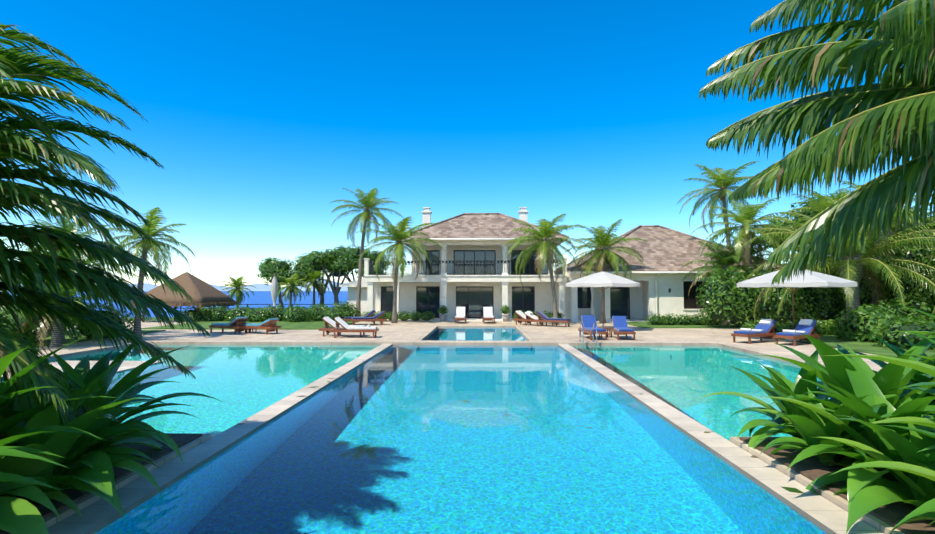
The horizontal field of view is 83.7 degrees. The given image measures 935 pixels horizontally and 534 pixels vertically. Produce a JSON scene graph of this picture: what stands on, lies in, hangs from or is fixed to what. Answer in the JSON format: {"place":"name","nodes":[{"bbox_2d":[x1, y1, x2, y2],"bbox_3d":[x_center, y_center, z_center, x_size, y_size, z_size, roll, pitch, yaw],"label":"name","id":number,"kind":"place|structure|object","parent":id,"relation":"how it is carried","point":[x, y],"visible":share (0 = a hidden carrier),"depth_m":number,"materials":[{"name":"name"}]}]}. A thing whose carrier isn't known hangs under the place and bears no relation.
{"place":"outdoors","nodes":[
{"label":"outdoors","id":0,"kind":"place"},
{"bbox_2d":[0,291,347,316],"bbox_3d":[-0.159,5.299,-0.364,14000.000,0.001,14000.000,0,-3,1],"label":"sea","id":1,"kind":"structure","parent":0,"point":[261,297],"depth_m":283.34,"materials":[{"name":"liquid"}]},
{"bbox_2d":[0,279,347,290],"bbox_3d":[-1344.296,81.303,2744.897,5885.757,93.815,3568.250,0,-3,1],"label":"hills","id":2,"kind":"structure","parent":0,"point":[257,287],"depth_m":3406.48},
{"bbox_2d":[0,327,829,533],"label":"pool water","id":3,"kind":"structure","parent":0,"point":[401,439],"depth_m":7.31,"materials":[{"name":"blue liquid"}]},
{"bbox_2d":[2,321,903,533],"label":"pool deck","id":4,"kind":"structure","parent":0,"point":[825,509],"depth_m":11.04,"materials":[{"name":"stone"}]},
{"bbox_2d":[96,207,195,336],"bbox_3d":[-13.748,0.290,22.112,3.723,5.449,3.503,-2,-3,40],"label":"palm","id":5,"kind":"object","parent":4,"relation":"on","point":[145,246],"visible":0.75,"depth_m":22.08,"materials":[{"name":"green plant"}]},
{"bbox_2d":[209,316,247,333],"bbox_3d":[-11.314,2.744,24.827,2.000,0.791,0.700,-1,-3,26],"label":"lounger","id":6,"kind":"object","parent":4,"relation":"on","point":[236,324],"visible":0.85,"depth_m":24.50,"materials":[{"name":"brown wood"}]},
{"bbox_2d":[239,318,280,334],"bbox_3d":[-9.819,2.763,24.593,2.000,0.731,0.700,-1,-3,22],"label":"lounger","id":7,"kind":"object","parent":4,"relation":"on","point":[268,325],"visible":0.9,"depth_m":24.28,"materials":[{"name":"brown wood"}]},
{"bbox_2d":[319,317,365,336],"bbox_3d":[-5.546,2.647,23.304,2.000,0.846,0.700,0,-3,1],"label":"lounger","id":8,"kind":"object","parent":4,"relation":"on","point":[328,322],"visible":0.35,"depth_m":23.04,"materials":[{"name":"white fabric"}]},
{"bbox_2d":[329,317,378,337],"bbox_3d":[-4.864,2.593,22.490,2.000,0.880,0.700,0,-3,-2],"label":"lounger","id":9,"kind":"object","parent":4,"relation":"on","point":[348,328],"visible":1,"depth_m":22.21,"materials":[{"name":"white fabric"}]},
{"bbox_2d":[344,310,377,324],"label":"lounger","id":10,"kind":"object","parent":4,"relation":"on","point":[346,319],"visible":0.46,"depth_m":31.05,"materials":[{"name":"blue fabric"}]},
{"bbox_2d":[351,311,386,324],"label":"lounger","id":11,"kind":"object","parent":4,"relation":"on","point":[373,318],"visible":0.96,"depth_m":30.43,"materials":[{"name":"brown wood"}]},
{"bbox_2d":[361,310,435,320],"bbox_3d":[-4.531,3.169,34.185,4.920,0.695,1.008,0,-3,1],"label":"house hedge","id":12,"kind":"object","parent":4,"relation":"on","point":[414,316],"depth_m":33.95,"materials":[{"name":"green plant"}]},
{"bbox_2d":[356,216,444,322],"bbox_3d":[-4.156,0.118,32.496,5.442,6.735,5.215,0,-3,1],"label":"palm","id":13,"kind":"object","parent":4,"relation":"on","point":[399,232],"visible":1,"depth_m":32.35,"materials":[{"name":"green plant"}]},
{"bbox_2d":[438,305,447,321],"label":"potted bush","id":14,"kind":"object","parent":4,"relation":"on","point":[443,309],"visible":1,"depth_m":34.08,"materials":[{"name":"green plant"}]},
{"bbox_2d":[454,307,465,323],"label":"lounger","id":15,"kind":"object","parent":4,"relation":"on","point":[460,314],"visible":1,"depth_m":33.09,"materials":[{"name":"white fabric"}]},
{"bbox_2d":[482,307,494,323],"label":"lounger","id":16,"kind":"object","parent":4,"relation":"on","point":[488,313],"visible":1,"depth_m":33.05,"materials":[{"name":"white fabric"}]},
{"bbox_2d":[206,322,803,492],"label":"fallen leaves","id":17,"kind":"object","parent":4,"relation":"on","point":[792,489],"visible":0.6,"depth_m":7.59,"materials":[{"name":"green plant"}]},
{"bbox_2d":[500,305,510,321],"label":"potted bush","id":18,"kind":"object","parent":4,"relation":"on","point":[504,309],"visible":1,"depth_m":34.01,"materials":[{"name":"green plant"}]},
{"bbox_2d":[513,310,546,325],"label":"lounger","id":19,"kind":"object","parent":4,"relation":"on","point":[520,315],"visible":0.44,"depth_m":30.78,"materials":[{"name":"white fabric"}]},
{"bbox_2d":[513,310,564,318],"bbox_3d":[4.627,3.148,33.961,3.428,0.716,1.012,0,-3,1],"label":"house hedge","id":20,"kind":"object","parent":4,"relation":"on","point":[550,315],"depth_m":33.79,"materials":[{"name":"green plant"}]},
{"bbox_2d":[522,311,556,326],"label":"lounger","id":21,"kind":"object","parent":4,"relation":"on","point":[530,314],"visible":0.73,"depth_m":30.18,"materials":[{"name":"white fabric"}]},
{"bbox_2d":[504,214,594,324],"bbox_3d":[4.828,0.164,31.419,5.200,6.548,5.375,0,-3,1],"label":"palm","id":22,"kind":"object","parent":4,"relation":"on","point":[545,232],"visible":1,"depth_m":30.90,"materials":[{"name":"green plant"}]},
{"bbox_2d":[534,311,570,326],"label":"lounger","id":23,"kind":"object","parent":4,"relation":"on","point":[541,314],"visible":0.96,"depth_m":29.33,"materials":[{"name":"blue fabric"}]},
{"bbox_2d":[579,323,596,345],"bbox_3d":[4.690,3.046,20.266,0.615,1.772,0.685,0,-3,1],"label":"pool ladder","id":24,"kind":"object","parent":4,"relation":"on","point":[583,333],"visible":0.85,"depth_m":20.12,"materials":[{"name":"silver metal"}]},
{"bbox_2d":[578,315,607,339],"bbox_3d":[5.279,2.544,22.070,0.700,0.940,2.000,0,-3,-3],"label":"lounger","id":25,"kind":"object","parent":4,"relation":"on","point":[588,321],"visible":0.88,"depth_m":22.35,"materials":[{"name":"blue fabric"}]},
{"bbox_2d":[565,269,640,330],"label":"umbrella","id":26,"kind":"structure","parent":4,"relation":"on","point":[602,279],"depth_m":25.61,"materials":[{"name":"white fabric"}]},
{"bbox_2d":[598,327,610,337],"bbox_3d":[5.920,2.826,22.544,0.450,0.420,0.450,0,-3,1],"label":"side table","id":27,"kind":"object","parent":4,"relation":"on","point":[607,328],"visible":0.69,"depth_m":22.45,"materials":[{"name":"brown wood"}]},
{"bbox_2d":[563,219,647,322],"bbox_3d":[8.675,0.307,32.739,5.185,6.378,5.336,0,-3,1],"label":"palm tree","id":28,"kind":"object","parent":4,"relation":"on","point":[602,239],"visible":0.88,"depth_m":32.41,"materials":[{"name":"green plant"}]},
{"bbox_2d":[610,316,635,339],"bbox_3d":[6.529,2.557,22.043,0.700,0.911,2.000,0,-3,6],"label":"lounger","id":29,"kind":"object","parent":4,"relation":"on","point":[620,326],"visible":0.98,"depth_m":22.32,"materials":[{"name":"blue fabric"}]},
{"bbox_2d":[731,319,776,343],"bbox_3d":[11.295,2.497,20.439,2.000,0.885,0.700,1,-3,-27],"label":"lounger","id":30,"kind":"object","parent":4,"relation":"on","point":[764,328],"visible":0.94,"depth_m":20.31,"materials":[{"name":"blue fabric"}]},
{"bbox_2d":[737,268,856,341],"bbox_3d":[13.004,1.415,20.851,3.900,3.085,3.900,-1,-3,24],"label":"umbrella","id":31,"kind":"object","parent":4,"relation":"on","point":[818,279],"visible":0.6,"depth_m":19.61,"materials":[{"name":"fabric"}]},
{"bbox_2d":[774,319,821,345],"bbox_3d":[12.480,2.451,19.714,2.000,0.912,0.700,2,-3,-31],"label":"lounger","id":32,"kind":"object","parent":4,"relation":"on","point":[805,326],"visible":0.94,"depth_m":19.62,"materials":[{"name":"blue fabric"}]},
{"bbox_2d":[0,0,932,286],"label":"sky","id":33,"kind":"structure","parent":0,"point":[259,114],"materials":[{"name":"blue"}]},
{"bbox_2d":[0,433,934,533],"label":"planter soil","id":34,"kind":"structure","parent":0,"point":[813,468],"depth_m":5.66,"materials":[{"name":"brown soil"}]},
{"bbox_2d":[0,395,35,416],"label":"plant","id":35,"kind":"object","parent":34,"relation":"on","point":[10,414],"visible":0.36,"depth_m":4.75,"materials":[{"name":"green plant"}]},
{"bbox_2d":[0,404,64,457],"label":"plant","id":36,"kind":"object","parent":34,"relation":"on","point":[27,449],"visible":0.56,"depth_m":3.65,"materials":[{"name":"green plant"}]},
{"bbox_2d":[0,322,67,490],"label":"plant","id":37,"kind":"object","parent":34,"relation":"on","point":[8,477],"visible":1,"depth_m":3.67,"materials":[{"name":"green plant"}]},
{"bbox_2d":[0,337,102,533],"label":"plant","id":38,"kind":"object","parent":34,"relation":"on","point":[19,516],"visible":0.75,"depth_m":4.00,"materials":[{"name":"green plant"}]},
{"bbox_2d":[0,383,116,519],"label":"plant","id":39,"kind":"object","parent":34,"relation":"on","point":[33,493],"visible":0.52,"depth_m":4.39,"materials":[{"name":"green plant"}]},
{"bbox_2d":[0,381,160,518],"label":"plant","id":40,"kind":"object","parent":34,"relation":"on","point":[95,479],"visible":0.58,"depth_m":4.74,"materials":[{"name":"green plant"}]},
{"bbox_2d":[1,354,172,437],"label":"plant","id":41,"kind":"object","parent":34,"relation":"on","point":[82,368],"visible":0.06,"depth_m":7.37,"materials":[{"name":"green plant"}]},
{"bbox_2d":[1,356,194,494],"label":"plant","id":42,"kind":"object","parent":34,"relation":"on","point":[101,457],"visible":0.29,"depth_m":5.41,"materials":[{"name":"green plant"}]},
{"bbox_2d":[0,23,209,440],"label":"palm","id":43,"kind":"object","parent":34,"relation":"on","point":[16,61],"visible":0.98,"depth_m":5.48,"materials":[{"name":"green plant"}]},
{"bbox_2d":[49,332,221,461],"bbox_3d":[-4.469,1.716,6.250,2.497,1.827,2.489,2,-3,-41],"label":"plant","id":44,"kind":"object","parent":34,"relation":"on","point":[99,367],"visible":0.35,"depth_m":6.32,"materials":[{"name":"green plant"}]},
{"bbox_2d":[697,350,844,451],"bbox_3d":[4.608,1.833,6.888,2.045,1.487,2.254,1,-3,-28],"label":"plant","id":45,"kind":"object","parent":34,"relation":"on","point":[798,386],"visible":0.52,"depth_m":6.94,"materials":[{"name":"green plant"}]},
{"bbox_2d":[699,0,934,284],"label":"palm","id":46,"kind":"object","parent":34,"relation":"on","point":[893,110],"visible":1,"depth_m":6.66,"materials":[{"name":"green plant"}]},
{"bbox_2d":[748,379,910,478],"bbox_3d":[4.131,1.898,5.786,1.671,1.227,1.669,-1,-3,16],"label":"plant","id":47,"kind":"object","parent":34,"relation":"on","point":[810,426],"visible":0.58,"depth_m":5.80,"materials":[{"name":"green plant"}]},
{"bbox_2d":[753,333,934,457],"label":"plant","id":48,"kind":"object","parent":34,"relation":"on","point":[886,378],"visible":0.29,"depth_m":6.14,"materials":[{"name":"green plant"}]},
{"bbox_2d":[766,347,934,511],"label":"plant","id":49,"kind":"object","parent":34,"relation":"on","point":[863,383],"visible":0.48,"depth_m":5.26,"materials":[{"name":"green plant"}]},
{"bbox_2d":[818,388,934,533],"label":"plant","id":50,"kind":"object","parent":34,"relation":"on","point":[877,493],"visible":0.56,"depth_m":4.59,"materials":[{"name":"green plant"}]},
{"bbox_2d":[823,333,934,415],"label":"plant","id":51,"kind":"object","parent":34,"relation":"on","point":[918,376],"visible":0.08,"depth_m":7.14,"materials":[{"name":"green plant"}]},
{"bbox_2d":[825,303,934,528],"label":"plant","id":52,"kind":"object","parent":34,"relation":"on","point":[927,506],"visible":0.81,"depth_m":4.08,"materials":[{"name":"green plant"}]},
{"bbox_2d":[831,425,934,533],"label":"plant","id":53,"kind":"object","parent":34,"relation":"on","point":[921,471],"visible":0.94,"depth_m":4.05,"materials":[{"name":"green plant"}]},
{"bbox_2d":[860,332,934,503],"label":"plant","id":54,"kind":"object","parent":34,"relation":"on","point":[927,422],"visible":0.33,"depth_m":4.67,"materials":[{"name":"green plant"}]},
{"bbox_2d":[860,405,934,425],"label":"plant","id":55,"kind":"object","parent":34,"relation":"on","point":[929,409],"visible":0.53,"depth_m":4.92,"materials":[{"name":"green plant"}]},
{"bbox_2d":[891,331,934,403],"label":"plant strap","id":56,"kind":"object","parent":34,"relation":"on","point":[926,332],"visible":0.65,"depth_m":6.42,"materials":[{"name":"green plant"}]},
{"bbox_2d":[900,331,934,417],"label":"plant strap","id":57,"kind":"object","parent":34,"relation":"on","point":[931,384],"visible":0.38,"depth_m":5.23,"materials":[{"name":"green plant"}]},
{"bbox_2d":[22,320,934,357],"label":"lawn","id":58,"kind":"structure","parent":0,"point":[867,347],"depth_m":26.94,"materials":[{"name":"green plant"}]},
{"bbox_2d":[0,218,123,333],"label":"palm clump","id":59,"kind":"object","parent":58,"relation":"on","point":[74,230],"visible":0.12,"depth_m":22.37,"materials":[{"name":"green plant"}]},
{"bbox_2d":[0,270,128,348],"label":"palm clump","id":60,"kind":"object","parent":58,"relation":"on","point":[55,341],"visible":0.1,"depth_m":18.59,"materials":[{"name":"green plant"}]},
{"bbox_2d":[0,295,133,342],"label":"bush clump","id":61,"kind":"object","parent":58,"relation":"on","point":[117,318],"visible":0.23,"depth_m":20.92,"materials":[{"name":"green plant"}]},
{"bbox_2d":[10,243,142,341],"bbox_3d":[-15.434,0.908,20.166,4.442,4.039,4.296,-2,-4,43],"label":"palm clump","id":62,"kind":"object","parent":58,"relation":"on","point":[62,338],"visible":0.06,"depth_m":20.23,"materials":[{"name":"green plant"}]},
{"bbox_2d":[182,303,349,321],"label":"lawn shrubs","id":63,"kind":"object","parent":58,"relation":"on","point":[299,314],"depth_m":33.34,"materials":[{"name":"green plant"}]},
{"bbox_2d":[271,275,278,321],"bbox_3d":[-12.235,1.983,33.092,0.585,3.060,0.600,0,-3,1],"label":"closed umbrella","id":64,"kind":"object","parent":58,"relation":"on","point":[274,289],"visible":0.83,"depth_m":33.03,"materials":[{"name":"fabric"}]},
{"bbox_2d":[644,313,724,324],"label":"hedge","id":65,"kind":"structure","parent":58,"relation":"on","point":[687,319],"depth_m":29.82,"materials":[{"name":"green plant"}]},
{"bbox_2d":[681,239,765,324],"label":"dark palm","id":66,"kind":"object","parent":58,"relation":"on","point":[723,259],"visible":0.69,"depth_m":29.90,"materials":[{"name":"green plant"}]},
{"bbox_2d":[691,197,795,324],"bbox_3d":[15.481,-0.264,29.285,5.603,7.407,5.230,0,-3,1],"label":"palm","id":67,"kind":"object","parent":58,"relation":"on","point":[745,218],"visible":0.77,"depth_m":29.01,"materials":[{"name":"green plant"}]},
{"bbox_2d":[701,232,790,319],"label":"dark palm","id":68,"kind":"object","parent":58,"relation":"on","point":[754,258],"visible":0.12,"depth_m":30.78,"materials":[{"name":"green plant"}]},
{"bbox_2d":[695,230,934,325],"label":"hedge","id":69,"kind":"object","parent":58,"relation":"on","point":[725,299],"visible":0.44,"depth_m":27.26,"materials":[{"name":"green plant"}]},
{"bbox_2d":[738,193,934,320],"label":"date palm","id":70,"kind":"object","parent":58,"relation":"on","point":[854,268],"visible":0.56,"depth_m":23.89,"materials":[{"name":"green plant"}]},
{"bbox_2d":[741,318,931,335],"bbox_3d":[18.677,2.782,23.651,11.899,0.920,2.640,0,-3,1],"label":"hedge","id":71,"kind":"object","parent":58,"relation":"on","point":[818,328],"visible":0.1,"depth_m":23.48,"materials":[{"name":"green plant"}]},
{"bbox_2d":[820,294,934,350],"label":"shrubs","id":72,"kind":"object","parent":58,"relation":"on","point":[861,323],"visible":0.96,"depth_m":19.97,"materials":[{"name":"green plant"}]},
{"bbox_2d":[911,248,934,313],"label":"palm","id":73,"kind":"object","parent":58,"relation":"on","point":[918,286],"visible":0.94,"depth_m":22.53,"materials":[{"name":"green plant"}]},
{"bbox_2d":[915,239,934,277],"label":"date palm","id":74,"kind":"object","parent":58,"relation":"on","point":[928,258],"visible":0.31,"depth_m":25.14,"materials":[{"name":"green plant"}]},
{"bbox_2d":[121,317,930,321],"bbox_3d":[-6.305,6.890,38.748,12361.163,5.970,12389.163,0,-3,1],"label":"ground","id":75,"kind":"structure","parent":0,"point":[153,319],"depth_m":39.54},
{"bbox_2d":[131,272,237,321],"bbox_3d":[-18.990,2.470,35.221,4.926,4.280,4.926,0,-3,1],"label":"gazebo","id":76,"kind":"object","parent":75,"relation":"on","point":[200,292],"visible":0.69,"depth_m":33.96,"materials":[{"name":"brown wood"}]},
{"bbox_2d":[221,276,254,306],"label":"palm tree","id":77,"kind":"object","parent":75,"relation":"on","point":[237,292],"visible":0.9,"depth_m":41.04,"materials":[{"name":"green plant"}]},
{"bbox_2d":[163,304,347,312],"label":"sea fence","id":78,"kind":"object","parent":75,"relation":"on","point":[180,308],"visible":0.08,"depth_m":42.43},
{"bbox_2d":[200,300,360,316],"bbox_3d":[-14.445,3.138,38.378,14.807,1.455,2.503,-1,-3,23],"label":"bush","id":79,"kind":"object","parent":75,"relation":"on","point":[350,309],"visible":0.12,"depth_m":36.26,"materials":[{"name":"green plant"}]},
{"bbox_2d":[256,257,307,307],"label":"tree","id":80,"kind":"object","parent":75,"relation":"on","point":[269,269],"visible":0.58,"depth_m":41.04,"materials":[{"name":"green plant"}]},
{"bbox_2d":[278,273,311,306],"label":"palm","id":81,"kind":"object","parent":75,"relation":"on","point":[291,288],"visible":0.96,"depth_m":38.48,"materials":[{"name":"green plant"}]},
{"bbox_2d":[289,249,335,307],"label":"tree","id":82,"kind":"object","parent":75,"relation":"on","point":[300,269],"visible":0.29,"depth_m":41.20,"materials":[{"name":"green plant"}]},
{"bbox_2d":[300,270,329,307],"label":"palm","id":83,"kind":"object","parent":75,"relation":"on","point":[314,281],"visible":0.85,"depth_m":39.95,"materials":[{"name":"green plant"}]},
{"bbox_2d":[302,248,363,305],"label":"tree","id":84,"kind":"object","parent":75,"relation":"on","point":[336,260],"visible":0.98,"depth_m":37.80,"materials":[{"name":"green plant"}]},
{"bbox_2d":[322,244,386,281],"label":"tree","id":85,"kind":"object","parent":75,"relation":"on","point":[355,253],"visible":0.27,"depth_m":48.67,"materials":[{"name":"green plant"}]},
{"bbox_2d":[330,188,402,316],"bbox_3d":[-7.200,-0.940,36.930,5.392,9.452,4.932,0,-3,1],"label":"tall palm","id":86,"kind":"object","parent":75,"relation":"on","point":[365,216],"visible":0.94,"depth_m":36.59,"materials":[{"name":"green plant"}]},
{"bbox_2d":[678,161,769,245],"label":"tall palm","id":87,"kind":"object","parent":75,"relation":"on","point":[723,182],"visible":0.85,"depth_m":36.05,"materials":[{"name":"green plant"}]},
{"bbox_2d":[781,188,865,321],"bbox_3d":[21.924,-0.654,30.968,5.701,8.339,5.450,0,-3,1],"label":"palm","id":88,"kind":"object","parent":75,"relation":"on","point":[841,193],"visible":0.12,"depth_m":31.30,"materials":[{"name":"green plant"}]},
{"bbox_2d":[755,193,918,321],"bbox_3d":[24.635,-0.574,36.122,9.070,8.704,7.596,-1,-3,19],"label":"tree","id":89,"kind":"object","parent":75,"relation":"on","point":[797,218],"visible":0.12,"depth_m":35.02,"materials":[{"name":"green plant"}]},
{"bbox_2d":[818,180,934,310],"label":"palm","id":90,"kind":"object","parent":75,"relation":"on","point":[891,230],"visible":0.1,"depth_m":26.69,"materials":[{"name":"green plant"}]},
{"bbox_2d":[872,203,934,256],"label":"palm","id":91,"kind":"object","parent":75,"relation":"on","point":[899,229],"visible":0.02,"depth_m":28.98,"materials":[{"name":"green plant"}]},
{"bbox_2d":[339,207,782,321],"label":"house","id":92,"kind":"structure","parent":0,"point":[473,277],"depth_m":36.20,"materials":[{"name":"paint"}]},
{"bbox_2d":[402,238,764,314],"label":"gutters","id":93,"kind":"object","parent":92,"relation":"on","point":[678,272],"visible":0.62,"depth_m":33.45,"materials":[{"name":"white metal"}]},
{"bbox_2d":[892,211,934,244],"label":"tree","id":94,"kind":"object","parent":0,"point":[933,227],"visible":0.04,"depth_m":28.60,"materials":[{"name":"green plant"}]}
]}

